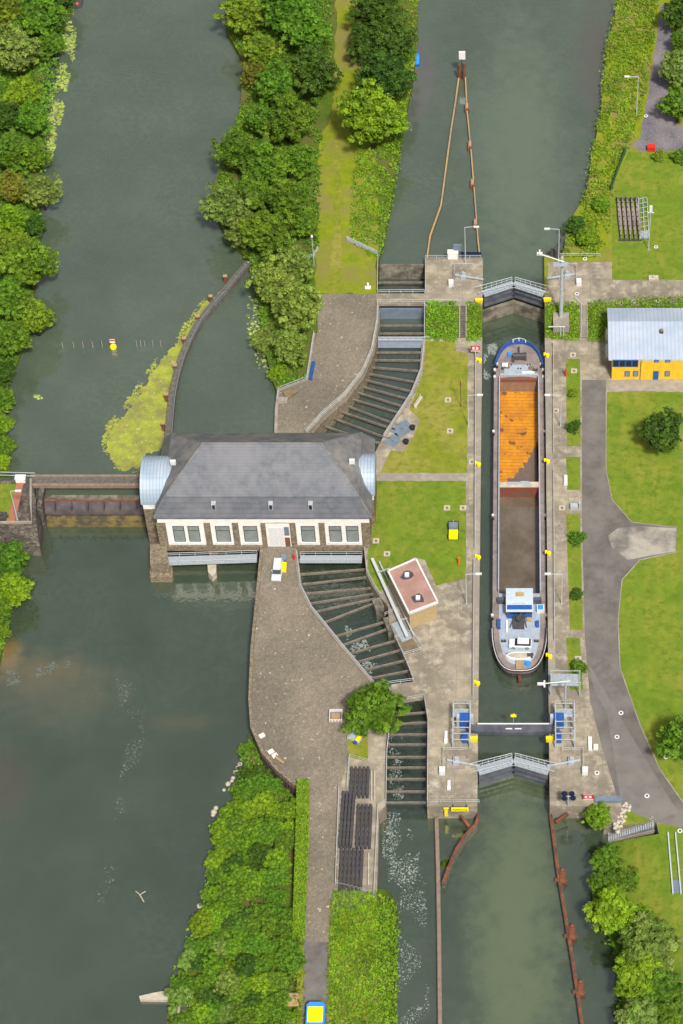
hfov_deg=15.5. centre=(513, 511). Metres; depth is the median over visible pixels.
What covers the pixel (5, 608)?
tree
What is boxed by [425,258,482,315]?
lock head
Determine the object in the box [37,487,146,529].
river weir
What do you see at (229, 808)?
shrub
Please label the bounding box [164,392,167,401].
mooring pile
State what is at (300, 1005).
verge weeds
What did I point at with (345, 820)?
stoplog
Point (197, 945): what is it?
shrub
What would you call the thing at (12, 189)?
tree
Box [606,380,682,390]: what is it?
house apron
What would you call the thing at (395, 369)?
strut beam
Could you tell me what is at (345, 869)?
stoplog
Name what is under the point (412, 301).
railing
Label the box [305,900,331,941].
service path
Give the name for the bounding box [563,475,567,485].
white tank
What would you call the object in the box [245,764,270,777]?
shrub
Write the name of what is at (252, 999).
shrub
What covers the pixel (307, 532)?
window
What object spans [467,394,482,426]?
street lamp
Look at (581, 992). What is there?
dolphin
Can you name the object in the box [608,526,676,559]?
pale road patch
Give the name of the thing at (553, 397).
railing
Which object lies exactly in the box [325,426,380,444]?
strut beam
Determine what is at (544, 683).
radar mast
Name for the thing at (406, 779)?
strut beam
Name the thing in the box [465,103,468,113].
dolphin
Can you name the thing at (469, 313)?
slope
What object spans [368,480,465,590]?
lawn
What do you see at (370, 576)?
railing
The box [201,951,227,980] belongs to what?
shrub
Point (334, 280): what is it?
worn track
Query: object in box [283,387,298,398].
sand heap
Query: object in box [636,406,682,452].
tree
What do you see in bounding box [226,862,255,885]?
shrub
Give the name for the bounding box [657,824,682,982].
lawn southeast
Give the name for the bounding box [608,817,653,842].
stairs
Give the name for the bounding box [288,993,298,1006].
wooden pallet
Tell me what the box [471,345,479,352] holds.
traffic sign
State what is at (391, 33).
tree
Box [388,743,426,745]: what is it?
strut beam
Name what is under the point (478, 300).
depth marker
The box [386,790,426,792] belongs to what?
strut beam
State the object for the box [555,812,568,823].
strut
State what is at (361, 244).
railing
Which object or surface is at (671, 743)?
tree
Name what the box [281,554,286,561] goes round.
recycling bin
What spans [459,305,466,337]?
stairs
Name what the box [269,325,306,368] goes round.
tree
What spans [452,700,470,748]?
lifting frame
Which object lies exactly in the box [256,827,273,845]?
shrub
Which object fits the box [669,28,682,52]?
tree
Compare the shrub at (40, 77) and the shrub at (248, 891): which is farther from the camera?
the shrub at (40, 77)
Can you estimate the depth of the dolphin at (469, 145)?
536.17 m
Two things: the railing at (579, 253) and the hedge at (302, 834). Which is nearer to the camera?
the hedge at (302, 834)
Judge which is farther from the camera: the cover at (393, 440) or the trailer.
the cover at (393, 440)
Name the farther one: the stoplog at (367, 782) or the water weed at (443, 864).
the stoplog at (367, 782)
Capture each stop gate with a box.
[379,264,423,278]
[380,308,422,318]
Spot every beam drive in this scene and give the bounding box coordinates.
[456,713,473,742]
[550,713,566,742]
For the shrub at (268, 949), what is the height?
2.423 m
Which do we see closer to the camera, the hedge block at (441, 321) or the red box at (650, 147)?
the hedge block at (441, 321)
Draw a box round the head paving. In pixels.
[548,262,682,304]
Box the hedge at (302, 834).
[292,778,309,941]
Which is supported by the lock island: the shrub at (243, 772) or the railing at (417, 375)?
the railing at (417, 375)
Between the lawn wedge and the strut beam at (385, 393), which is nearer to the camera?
the lawn wedge
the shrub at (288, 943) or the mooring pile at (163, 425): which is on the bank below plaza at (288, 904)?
the shrub at (288, 943)
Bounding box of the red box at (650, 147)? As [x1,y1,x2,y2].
[647,144,654,151]
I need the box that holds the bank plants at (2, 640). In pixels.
[0,578,13,654]
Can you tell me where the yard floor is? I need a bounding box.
[337,729,385,892]
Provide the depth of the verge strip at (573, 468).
482.01 m
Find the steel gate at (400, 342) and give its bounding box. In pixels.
[378,336,423,347]
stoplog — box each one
[338,791,344,847]
[338,848,342,890]
[342,791,348,847]
[342,848,347,890]
[345,791,351,847]
[347,848,351,890]
[349,766,353,797]
[349,791,355,847]
[351,848,355,890]
[353,766,357,798]
[355,804,359,848]
[355,848,359,890]
[357,766,361,798]
[359,804,364,848]
[359,848,363,890]
[361,766,365,798]
[364,804,368,848]
[366,766,369,798]
[368,804,372,848]
[615,195,622,240]
[620,197,627,240]
[624,195,631,240]
[629,196,636,240]
[633,195,640,240]
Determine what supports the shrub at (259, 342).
on the island ground at (325, 104)
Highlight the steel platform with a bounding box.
[550,670,580,695]
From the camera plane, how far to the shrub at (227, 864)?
428.04 m
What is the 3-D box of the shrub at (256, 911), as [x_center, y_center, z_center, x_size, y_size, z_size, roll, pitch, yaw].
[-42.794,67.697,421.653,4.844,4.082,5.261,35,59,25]
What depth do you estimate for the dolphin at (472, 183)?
528.80 m
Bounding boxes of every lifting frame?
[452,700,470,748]
[554,700,575,748]
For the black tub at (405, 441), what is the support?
on the stone patch at (410, 416)
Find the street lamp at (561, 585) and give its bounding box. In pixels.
[545,573,562,604]
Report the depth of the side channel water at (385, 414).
499.86 m
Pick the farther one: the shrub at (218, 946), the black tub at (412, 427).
the black tub at (412, 427)
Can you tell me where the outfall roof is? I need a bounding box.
[177,988,188,1016]
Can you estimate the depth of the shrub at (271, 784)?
437.67 m
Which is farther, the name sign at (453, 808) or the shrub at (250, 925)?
the name sign at (453, 808)
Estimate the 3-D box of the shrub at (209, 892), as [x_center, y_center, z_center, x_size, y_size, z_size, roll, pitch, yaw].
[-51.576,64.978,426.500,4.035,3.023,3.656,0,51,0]
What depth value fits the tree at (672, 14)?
553.15 m
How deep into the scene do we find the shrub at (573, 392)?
493.45 m
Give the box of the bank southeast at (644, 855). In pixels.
[592,834,682,1020]
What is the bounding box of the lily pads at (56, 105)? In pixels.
[43,9,76,167]
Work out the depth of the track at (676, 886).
425.10 m
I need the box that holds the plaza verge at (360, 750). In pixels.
[346,723,385,779]
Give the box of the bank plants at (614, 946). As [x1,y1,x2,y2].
[593,847,634,1021]
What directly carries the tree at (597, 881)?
on the bank southeast at (644, 855)
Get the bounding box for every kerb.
[606,470,676,527]
[617,551,682,802]
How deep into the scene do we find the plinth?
509.98 m
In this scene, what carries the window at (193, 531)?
in the powerhouse
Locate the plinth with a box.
[649,275,658,280]
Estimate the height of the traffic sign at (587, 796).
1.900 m
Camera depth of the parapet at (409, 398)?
494.55 m
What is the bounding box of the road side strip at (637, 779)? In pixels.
[588,663,677,821]
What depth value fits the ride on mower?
471.24 m
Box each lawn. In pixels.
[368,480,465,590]
[380,341,467,472]
[606,392,682,800]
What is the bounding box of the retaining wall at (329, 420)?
[312,309,380,432]
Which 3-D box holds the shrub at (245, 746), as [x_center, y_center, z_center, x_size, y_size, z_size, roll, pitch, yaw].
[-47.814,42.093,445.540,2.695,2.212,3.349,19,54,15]
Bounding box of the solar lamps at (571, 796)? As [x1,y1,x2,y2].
[561,791,575,805]
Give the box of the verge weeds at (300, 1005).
[292,944,307,1023]
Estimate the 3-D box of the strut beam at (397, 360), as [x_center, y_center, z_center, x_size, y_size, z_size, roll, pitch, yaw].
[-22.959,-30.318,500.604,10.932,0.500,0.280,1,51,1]
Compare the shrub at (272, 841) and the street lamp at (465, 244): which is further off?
the street lamp at (465, 244)
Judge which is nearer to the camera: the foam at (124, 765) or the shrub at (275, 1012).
the shrub at (275, 1012)
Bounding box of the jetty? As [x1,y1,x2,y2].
[139,989,174,1001]
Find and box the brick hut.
[387,558,437,627]
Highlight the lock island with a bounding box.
[364,338,481,817]
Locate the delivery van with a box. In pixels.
[305,1002,325,1023]
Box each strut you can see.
[460,815,469,827]
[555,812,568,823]
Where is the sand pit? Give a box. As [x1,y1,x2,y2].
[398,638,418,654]
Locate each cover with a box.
[373,538,378,542]
[382,433,401,446]
[384,551,389,556]
[390,419,411,437]
[444,505,449,509]
[445,397,450,401]
[447,428,452,432]
[460,505,465,509]
[559,505,564,509]
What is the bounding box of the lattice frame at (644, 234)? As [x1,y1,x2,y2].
[638,197,648,238]
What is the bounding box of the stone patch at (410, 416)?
[385,408,419,451]
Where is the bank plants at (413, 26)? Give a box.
[398,0,418,106]
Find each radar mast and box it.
[537,250,568,332]
[537,680,569,708]
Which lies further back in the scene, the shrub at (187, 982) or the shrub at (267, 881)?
the shrub at (267, 881)
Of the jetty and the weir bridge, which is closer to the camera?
the jetty
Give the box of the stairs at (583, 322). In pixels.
[580,305,587,337]
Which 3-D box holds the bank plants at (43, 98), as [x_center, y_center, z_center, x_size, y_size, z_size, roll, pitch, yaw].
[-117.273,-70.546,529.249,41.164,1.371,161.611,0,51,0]
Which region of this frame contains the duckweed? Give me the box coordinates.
[106,291,219,470]
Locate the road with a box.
[582,380,682,827]
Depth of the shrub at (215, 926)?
421.69 m
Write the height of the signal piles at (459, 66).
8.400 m
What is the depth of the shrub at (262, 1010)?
409.72 m
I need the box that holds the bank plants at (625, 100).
[563,0,659,257]
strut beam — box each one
[300,568,365,575]
[301,576,366,585]
[305,587,370,594]
[310,593,373,604]
[316,597,375,612]
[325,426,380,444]
[325,603,372,622]
[334,418,389,438]
[336,621,383,636]
[342,411,391,428]
[343,629,386,645]
[348,405,397,424]
[350,640,395,654]
[353,399,403,413]
[358,392,406,407]
[358,649,399,662]
[363,386,412,399]
[364,660,404,670]
[366,379,415,392]
[369,373,419,382]
[371,670,408,679]
[372,366,424,372]
[375,359,425,361]
[376,351,425,353]
[378,282,424,283]
[380,324,423,326]
[380,332,423,334]
[386,778,426,780]
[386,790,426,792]
[386,801,426,803]
[387,733,427,735]
[387,756,426,758]
[387,766,426,768]
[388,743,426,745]
[391,721,427,724]
[396,711,425,715]
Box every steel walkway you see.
[168,550,256,565]
[299,552,361,562]
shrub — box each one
[0,387,15,412]
[0,413,15,433]
[0,435,17,454]
[0,454,11,469]
[34,72,44,81]
[163,986,193,1014]
[169,976,183,989]
[170,1008,197,1023]
[173,976,198,993]
[177,944,196,970]
[184,937,209,954]
[185,909,212,937]
[186,991,203,1004]
[188,1002,213,1023]
[189,954,208,972]
[190,974,214,993]
[193,982,221,1004]
[198,902,210,915]
[199,884,222,902]
[200,932,220,950]
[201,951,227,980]
[203,847,232,870]
[204,866,222,885]
[204,998,221,1023]
[206,900,229,923]
[208,817,228,836]
[209,827,237,846]
[209,915,228,933]
[210,939,227,954]
[213,969,239,995]
[215,885,244,908]
[216,1002,236,1023]
[217,991,231,1008]
[218,799,242,817]
[218,863,233,884]
[219,885,229,900]
[219,915,235,933]
[220,835,244,853]
[221,853,243,878]
[222,904,243,918]
[223,933,242,955]
[224,808,251,836]
[224,958,236,973]
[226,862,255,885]
[227,989,245,1010]
[229,953,258,977]
[230,912,247,934]
[230,1000,258,1023]
[231,781,249,800]
[232,906,248,924]
[234,766,251,781]
[236,742,254,755]
[236,796,261,822]
[236,880,262,900]
[237,850,250,864]
[237,934,248,953]
[238,773,265,797]
[238,835,266,852]
[238,973,252,996]
[241,914,261,934]
[241,930,268,956]
[243,818,266,836]
[244,986,261,1006]
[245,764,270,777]
[245,867,267,886]
[245,902,276,922]
[247,326,275,355]
[247,842,277,869]
[248,973,276,998]
[250,790,274,816]
[250,998,274,1023]
[251,954,273,976]
[254,913,280,937]
[255,817,280,835]
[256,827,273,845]
[256,886,276,902]
[258,775,282,793]
[260,953,279,967]
[260,989,274,1003]
[261,869,274,887]
[262,935,279,955]
[263,844,292,874]
[265,364,288,380]
[265,887,288,905]
[265,902,290,919]
[266,864,292,886]
[267,969,294,992]
[267,1004,287,1023]
[267,1019,280,1023]
[268,802,281,819]
[269,832,281,846]
[269,988,292,1006]
[271,932,304,957]
[273,952,306,977]
[274,829,295,852]
[276,797,295,820]
[276,909,296,936]
[277,819,295,832]
[279,1008,300,1023]
[282,1018,294,1023]
[560,215,585,234]
[565,419,580,434]
[567,388,578,396]
[568,530,587,546]
[570,586,584,599]
[571,658,588,675]
[572,226,598,244]
[581,801,611,830]
[591,193,610,211]
[651,148,664,161]
[670,147,682,164]
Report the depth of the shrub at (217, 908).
422.31 m
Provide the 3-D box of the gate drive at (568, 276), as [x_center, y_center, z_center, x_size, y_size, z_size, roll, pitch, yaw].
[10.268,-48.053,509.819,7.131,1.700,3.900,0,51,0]
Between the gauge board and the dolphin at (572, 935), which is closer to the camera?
the dolphin at (572, 935)
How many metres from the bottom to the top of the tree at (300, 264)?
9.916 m
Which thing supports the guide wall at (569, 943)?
in the water at (100, 611)
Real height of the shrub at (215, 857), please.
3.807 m
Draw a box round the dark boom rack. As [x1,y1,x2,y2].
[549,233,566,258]
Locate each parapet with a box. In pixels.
[248,547,296,788]
[274,333,314,432]
[294,551,372,682]
[304,305,378,432]
[382,339,425,436]
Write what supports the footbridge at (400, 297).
on the island ground at (325, 104)
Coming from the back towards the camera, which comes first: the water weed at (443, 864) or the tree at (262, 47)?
the tree at (262, 47)
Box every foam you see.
[5,660,70,685]
[97,679,144,901]
[345,626,383,678]
[382,812,418,888]
[388,736,403,799]
[398,867,428,1023]
[483,343,497,379]
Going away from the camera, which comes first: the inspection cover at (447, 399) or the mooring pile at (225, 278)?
the inspection cover at (447, 399)
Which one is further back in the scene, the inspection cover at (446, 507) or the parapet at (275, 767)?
the inspection cover at (446, 507)
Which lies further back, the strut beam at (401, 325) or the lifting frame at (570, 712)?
the strut beam at (401, 325)
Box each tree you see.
[0,0,23,28]
[0,20,44,76]
[0,101,19,135]
[0,127,35,174]
[0,167,29,203]
[0,203,27,235]
[0,223,29,264]
[0,236,59,290]
[0,276,33,322]
[0,320,32,355]
[0,358,17,386]
[0,540,30,576]
[0,571,34,607]
[0,598,11,624]
[0,623,11,641]
[2,74,40,109]
[10,0,68,35]
[13,294,56,335]
[14,98,52,136]
[20,172,63,209]
[22,141,52,171]
[22,212,46,237]
[35,28,66,60]
[49,0,75,10]
[198,182,251,228]
[210,126,258,173]
[212,0,265,39]
[224,210,254,247]
[237,177,269,213]
[237,209,296,262]
[238,137,293,185]
[239,58,267,87]
[241,30,284,63]
[243,254,294,303]
[244,98,274,136]
[254,56,302,104]
[257,177,315,222]
[260,0,298,33]
[260,89,314,143]
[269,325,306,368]
[270,280,324,331]
[274,244,316,284]
[279,0,333,48]
[279,43,343,103]
[284,144,315,178]
[289,211,319,237]
[335,78,411,149]
[340,679,411,737]
[344,0,409,31]
[346,23,378,62]
[351,47,417,96]
[369,14,418,57]
[582,883,638,934]
[586,870,615,895]
[588,841,626,873]
[604,866,640,892]
[612,949,666,997]
[614,994,666,1023]
[616,911,682,972]
[629,904,655,923]
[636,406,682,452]
[644,968,682,1006]
[655,84,682,122]
[655,713,682,759]
[656,992,682,1023]
[657,49,682,89]
[659,0,682,29]
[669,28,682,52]
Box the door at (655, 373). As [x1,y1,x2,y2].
[653,371,658,378]
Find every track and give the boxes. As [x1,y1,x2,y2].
[328,90,342,293]
[632,3,682,151]
[667,832,681,893]
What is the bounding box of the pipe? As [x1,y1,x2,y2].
[368,853,368,884]
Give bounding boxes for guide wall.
[165,259,252,436]
[434,818,441,1023]
[442,813,480,887]
[549,812,583,1023]
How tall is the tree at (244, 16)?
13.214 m
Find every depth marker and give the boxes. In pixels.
[475,298,482,302]
[544,297,551,301]
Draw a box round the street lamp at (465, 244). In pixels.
[464,226,478,264]
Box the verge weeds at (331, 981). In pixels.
[323,899,340,1023]
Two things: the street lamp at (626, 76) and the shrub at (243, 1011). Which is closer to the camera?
the shrub at (243, 1011)
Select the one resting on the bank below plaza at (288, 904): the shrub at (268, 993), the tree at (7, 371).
the shrub at (268, 993)
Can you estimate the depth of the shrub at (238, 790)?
438.66 m
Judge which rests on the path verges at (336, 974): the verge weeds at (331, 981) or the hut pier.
the verge weeds at (331, 981)
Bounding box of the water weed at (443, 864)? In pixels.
[440,859,449,867]
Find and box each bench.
[275,754,283,763]
[309,361,314,380]
[413,394,422,408]
[588,736,597,750]
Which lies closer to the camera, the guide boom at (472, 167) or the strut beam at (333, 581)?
the strut beam at (333, 581)
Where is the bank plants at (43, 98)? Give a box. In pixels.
[0,0,71,470]
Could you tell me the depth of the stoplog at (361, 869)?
425.48 m
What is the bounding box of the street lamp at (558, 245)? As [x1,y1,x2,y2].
[544,228,559,261]
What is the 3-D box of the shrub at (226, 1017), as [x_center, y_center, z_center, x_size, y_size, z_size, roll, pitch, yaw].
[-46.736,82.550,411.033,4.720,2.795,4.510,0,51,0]
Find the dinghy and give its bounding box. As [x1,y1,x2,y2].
[505,652,532,660]
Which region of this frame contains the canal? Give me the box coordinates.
[379,0,617,288]
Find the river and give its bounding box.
[0,0,276,498]
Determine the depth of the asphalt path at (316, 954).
413.83 m
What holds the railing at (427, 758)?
on the lock island
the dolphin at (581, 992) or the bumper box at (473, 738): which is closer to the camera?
the dolphin at (581, 992)
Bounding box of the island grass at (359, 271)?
[314,0,378,293]
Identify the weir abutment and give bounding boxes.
[0,478,43,555]
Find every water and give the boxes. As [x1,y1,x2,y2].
[0,289,654,1023]
[299,551,427,817]
[325,266,424,451]
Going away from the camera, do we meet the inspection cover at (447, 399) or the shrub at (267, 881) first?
the shrub at (267, 881)
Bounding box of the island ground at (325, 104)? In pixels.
[211,0,417,393]
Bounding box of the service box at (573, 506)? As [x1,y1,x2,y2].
[570,502,579,509]
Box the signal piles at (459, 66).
[457,51,465,80]
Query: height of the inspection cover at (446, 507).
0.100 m
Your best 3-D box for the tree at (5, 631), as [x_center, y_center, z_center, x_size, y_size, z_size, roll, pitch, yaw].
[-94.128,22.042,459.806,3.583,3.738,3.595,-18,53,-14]
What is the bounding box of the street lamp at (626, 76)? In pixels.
[624,75,638,113]
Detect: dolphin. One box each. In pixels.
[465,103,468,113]
[468,141,471,151]
[470,179,474,189]
[473,219,477,229]
[555,868,566,886]
[564,924,576,942]
[573,980,585,998]
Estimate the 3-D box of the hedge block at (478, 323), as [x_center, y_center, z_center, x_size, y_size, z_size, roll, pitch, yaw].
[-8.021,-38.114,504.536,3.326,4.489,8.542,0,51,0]
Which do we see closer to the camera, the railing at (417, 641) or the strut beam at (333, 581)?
the railing at (417, 641)
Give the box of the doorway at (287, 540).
[285,538,290,546]
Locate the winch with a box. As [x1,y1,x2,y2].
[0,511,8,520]
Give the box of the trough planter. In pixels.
[594,796,621,802]
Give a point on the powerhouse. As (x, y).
(299, 492)
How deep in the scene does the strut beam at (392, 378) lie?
497.49 m
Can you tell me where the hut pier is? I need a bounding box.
[372,597,392,640]
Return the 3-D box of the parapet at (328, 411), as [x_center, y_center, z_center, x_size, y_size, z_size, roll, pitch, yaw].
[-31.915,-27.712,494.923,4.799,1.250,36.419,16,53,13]
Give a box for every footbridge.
[376,294,425,305]
[382,682,423,702]
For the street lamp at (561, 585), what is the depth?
456.53 m
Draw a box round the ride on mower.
[448,520,458,538]
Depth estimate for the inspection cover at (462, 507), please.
476.43 m
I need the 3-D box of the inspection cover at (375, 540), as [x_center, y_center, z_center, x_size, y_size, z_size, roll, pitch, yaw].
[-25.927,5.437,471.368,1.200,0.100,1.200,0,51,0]
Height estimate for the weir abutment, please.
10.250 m
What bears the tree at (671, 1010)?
on the bank southeast at (644, 855)
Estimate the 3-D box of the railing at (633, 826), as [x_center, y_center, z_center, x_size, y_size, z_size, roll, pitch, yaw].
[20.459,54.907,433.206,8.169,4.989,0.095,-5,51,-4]
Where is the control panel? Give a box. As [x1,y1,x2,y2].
[453,244,461,250]
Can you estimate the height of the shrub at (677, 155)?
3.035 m
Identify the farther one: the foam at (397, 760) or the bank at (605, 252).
the bank at (605, 252)
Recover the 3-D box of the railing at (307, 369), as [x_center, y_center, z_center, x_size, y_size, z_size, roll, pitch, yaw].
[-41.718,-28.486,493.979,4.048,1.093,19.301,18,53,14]
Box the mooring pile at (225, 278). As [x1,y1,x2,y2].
[223,274,226,283]
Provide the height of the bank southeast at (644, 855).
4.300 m
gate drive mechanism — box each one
[439,756,479,774]
[448,271,483,286]
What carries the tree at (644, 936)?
on the bank southeast at (644, 855)
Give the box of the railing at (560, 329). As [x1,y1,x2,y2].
[548,326,564,336]
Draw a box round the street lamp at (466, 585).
[465,573,481,604]
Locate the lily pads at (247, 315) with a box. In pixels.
[245,296,267,370]
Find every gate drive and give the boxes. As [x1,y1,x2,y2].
[546,270,581,285]
[547,756,587,774]
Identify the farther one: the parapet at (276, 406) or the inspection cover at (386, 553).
the parapet at (276, 406)
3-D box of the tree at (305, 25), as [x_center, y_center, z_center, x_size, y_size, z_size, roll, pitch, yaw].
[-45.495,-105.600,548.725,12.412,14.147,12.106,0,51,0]
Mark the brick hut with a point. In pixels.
(413, 592)
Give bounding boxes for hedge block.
[425,299,457,343]
[466,301,481,342]
[546,301,579,340]
[587,293,682,341]
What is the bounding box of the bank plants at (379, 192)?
[349,95,407,256]
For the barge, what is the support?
on the water at (100, 611)
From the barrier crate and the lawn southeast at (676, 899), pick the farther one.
the barrier crate
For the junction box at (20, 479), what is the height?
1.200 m
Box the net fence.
[611,145,626,190]
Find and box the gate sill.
[483,300,543,322]
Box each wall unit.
[605,329,607,342]
[605,344,607,357]
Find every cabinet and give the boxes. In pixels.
[278,397,287,404]
[447,249,457,258]
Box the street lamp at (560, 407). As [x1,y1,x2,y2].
[545,394,561,426]
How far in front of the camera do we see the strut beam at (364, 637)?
458.91 m
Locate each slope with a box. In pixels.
[425,306,482,347]
[544,306,682,347]
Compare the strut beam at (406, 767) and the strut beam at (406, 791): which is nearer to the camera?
the strut beam at (406, 791)
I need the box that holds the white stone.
[444,731,447,743]
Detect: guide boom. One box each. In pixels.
[426,78,459,257]
[465,77,479,251]
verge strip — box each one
[566,359,579,445]
[566,457,579,489]
[566,514,582,629]
[566,638,582,689]
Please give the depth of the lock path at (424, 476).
481.23 m
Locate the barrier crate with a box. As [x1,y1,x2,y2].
[329,709,342,721]
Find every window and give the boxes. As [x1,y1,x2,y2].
[172,526,187,543]
[187,526,202,543]
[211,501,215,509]
[215,526,232,543]
[243,526,259,543]
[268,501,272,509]
[284,527,289,535]
[300,526,316,543]
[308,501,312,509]
[329,526,343,543]
[346,526,360,543]
[507,612,531,613]
[613,360,638,366]
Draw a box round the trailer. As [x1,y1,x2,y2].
[347,730,362,744]
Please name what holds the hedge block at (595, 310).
on the slope at (546, 316)
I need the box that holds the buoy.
[109,339,116,349]
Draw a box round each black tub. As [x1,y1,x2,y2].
[403,438,408,444]
[409,424,414,430]
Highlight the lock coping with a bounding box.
[471,338,555,699]
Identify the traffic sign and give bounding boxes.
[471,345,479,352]
[583,794,592,799]
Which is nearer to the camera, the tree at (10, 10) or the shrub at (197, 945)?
the shrub at (197, 945)
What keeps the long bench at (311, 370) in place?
on the cobbled yard at (343, 340)
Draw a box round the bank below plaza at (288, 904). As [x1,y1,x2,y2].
[167,736,296,1023]
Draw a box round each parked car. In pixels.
[271,558,282,580]
[509,637,531,649]
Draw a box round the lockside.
[545,338,682,843]
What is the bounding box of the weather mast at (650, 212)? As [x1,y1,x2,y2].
[647,205,653,250]
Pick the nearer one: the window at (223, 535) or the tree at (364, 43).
the window at (223, 535)
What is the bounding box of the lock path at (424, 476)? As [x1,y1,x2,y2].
[376,473,469,480]
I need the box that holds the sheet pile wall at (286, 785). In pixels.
[249,716,296,797]
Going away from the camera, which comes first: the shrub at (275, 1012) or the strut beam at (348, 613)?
the shrub at (275, 1012)
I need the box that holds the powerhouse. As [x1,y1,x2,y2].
[140,432,376,581]
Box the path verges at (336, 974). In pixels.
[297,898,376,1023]
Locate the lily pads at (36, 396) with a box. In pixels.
[33,394,42,399]
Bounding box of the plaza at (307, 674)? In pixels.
[252,547,387,917]
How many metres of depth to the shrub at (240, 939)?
418.79 m
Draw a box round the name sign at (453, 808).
[451,804,468,810]
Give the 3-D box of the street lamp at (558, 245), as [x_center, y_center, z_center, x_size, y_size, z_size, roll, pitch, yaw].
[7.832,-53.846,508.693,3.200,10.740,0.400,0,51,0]
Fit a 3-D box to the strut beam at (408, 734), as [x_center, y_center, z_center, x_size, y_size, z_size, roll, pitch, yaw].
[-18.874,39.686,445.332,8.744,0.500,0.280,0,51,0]
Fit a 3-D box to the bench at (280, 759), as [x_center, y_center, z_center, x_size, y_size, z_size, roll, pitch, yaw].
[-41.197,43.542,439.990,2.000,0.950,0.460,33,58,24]
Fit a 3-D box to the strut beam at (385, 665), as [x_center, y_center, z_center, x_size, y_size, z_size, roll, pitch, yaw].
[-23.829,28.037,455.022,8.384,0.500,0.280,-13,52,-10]
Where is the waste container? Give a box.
[281,562,286,571]
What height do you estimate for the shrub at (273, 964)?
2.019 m
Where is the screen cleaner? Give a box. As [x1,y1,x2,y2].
[371,558,414,642]
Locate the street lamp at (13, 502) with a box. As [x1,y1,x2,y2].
[10,490,20,520]
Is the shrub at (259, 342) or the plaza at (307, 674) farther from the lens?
the shrub at (259, 342)
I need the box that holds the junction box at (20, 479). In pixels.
[14,475,25,482]
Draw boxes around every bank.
[0,0,53,476]
[544,0,682,315]
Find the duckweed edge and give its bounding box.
[101,298,207,473]
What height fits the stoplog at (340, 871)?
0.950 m
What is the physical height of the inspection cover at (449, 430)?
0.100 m
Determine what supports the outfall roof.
on the bank below plaza at (288, 904)
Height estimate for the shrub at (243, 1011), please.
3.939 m
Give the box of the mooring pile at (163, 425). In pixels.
[161,421,164,430]
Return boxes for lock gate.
[469,753,557,785]
[476,277,550,307]
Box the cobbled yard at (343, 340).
[277,294,376,432]
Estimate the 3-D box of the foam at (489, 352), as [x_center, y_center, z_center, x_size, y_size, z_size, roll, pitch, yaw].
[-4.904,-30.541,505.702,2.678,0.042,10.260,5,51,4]
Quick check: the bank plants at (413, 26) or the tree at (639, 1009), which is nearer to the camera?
the tree at (639, 1009)
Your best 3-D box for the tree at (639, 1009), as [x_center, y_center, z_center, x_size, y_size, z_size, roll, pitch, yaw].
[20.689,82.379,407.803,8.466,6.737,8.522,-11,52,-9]
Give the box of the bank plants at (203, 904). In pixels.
[167,735,295,1023]
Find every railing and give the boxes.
[276,330,313,399]
[296,551,373,680]
[305,301,377,430]
[335,786,377,891]
[346,236,376,253]
[346,754,368,786]
[364,548,380,594]
[377,257,377,289]
[377,289,424,293]
[377,300,459,301]
[378,733,388,804]
[384,302,424,434]
[395,630,422,653]
[396,638,413,677]
[407,694,478,802]
[425,255,480,292]
[473,584,473,650]
[475,353,475,446]
[548,326,564,336]
[553,341,553,454]
[553,468,554,639]
[560,253,599,256]
[608,819,655,836]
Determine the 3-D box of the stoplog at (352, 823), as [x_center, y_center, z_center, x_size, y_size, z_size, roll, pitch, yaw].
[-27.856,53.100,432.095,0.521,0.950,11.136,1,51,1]
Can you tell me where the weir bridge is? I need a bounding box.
[7,472,139,487]
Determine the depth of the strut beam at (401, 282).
513.08 m
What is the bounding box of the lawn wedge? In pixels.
[622,811,650,824]
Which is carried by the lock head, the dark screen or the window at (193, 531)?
the dark screen
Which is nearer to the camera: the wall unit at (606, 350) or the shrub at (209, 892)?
the shrub at (209, 892)
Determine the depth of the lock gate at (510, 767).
439.85 m
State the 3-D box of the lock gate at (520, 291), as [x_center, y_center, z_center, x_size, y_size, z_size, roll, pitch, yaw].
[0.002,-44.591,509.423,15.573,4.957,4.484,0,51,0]
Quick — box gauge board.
[443,808,448,815]
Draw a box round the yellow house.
[607,308,682,379]
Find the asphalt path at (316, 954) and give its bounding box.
[302,942,328,1023]
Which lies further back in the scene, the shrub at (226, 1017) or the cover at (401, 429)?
the cover at (401, 429)
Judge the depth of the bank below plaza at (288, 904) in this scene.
425.07 m
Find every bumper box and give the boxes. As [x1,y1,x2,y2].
[470,736,477,741]
[546,736,552,741]
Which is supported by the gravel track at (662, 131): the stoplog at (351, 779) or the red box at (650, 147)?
the red box at (650, 147)
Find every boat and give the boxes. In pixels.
[66,0,82,8]
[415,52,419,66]
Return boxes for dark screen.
[461,252,480,257]
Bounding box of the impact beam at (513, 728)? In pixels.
[467,713,559,734]
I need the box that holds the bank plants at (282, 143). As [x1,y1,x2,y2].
[215,0,333,385]
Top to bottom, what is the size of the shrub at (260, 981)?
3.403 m
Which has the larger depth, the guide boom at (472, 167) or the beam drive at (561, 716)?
the guide boom at (472, 167)
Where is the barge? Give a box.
[491,338,547,683]
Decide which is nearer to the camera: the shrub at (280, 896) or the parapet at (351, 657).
the shrub at (280, 896)
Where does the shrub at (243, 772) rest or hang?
on the bank below plaza at (288, 904)

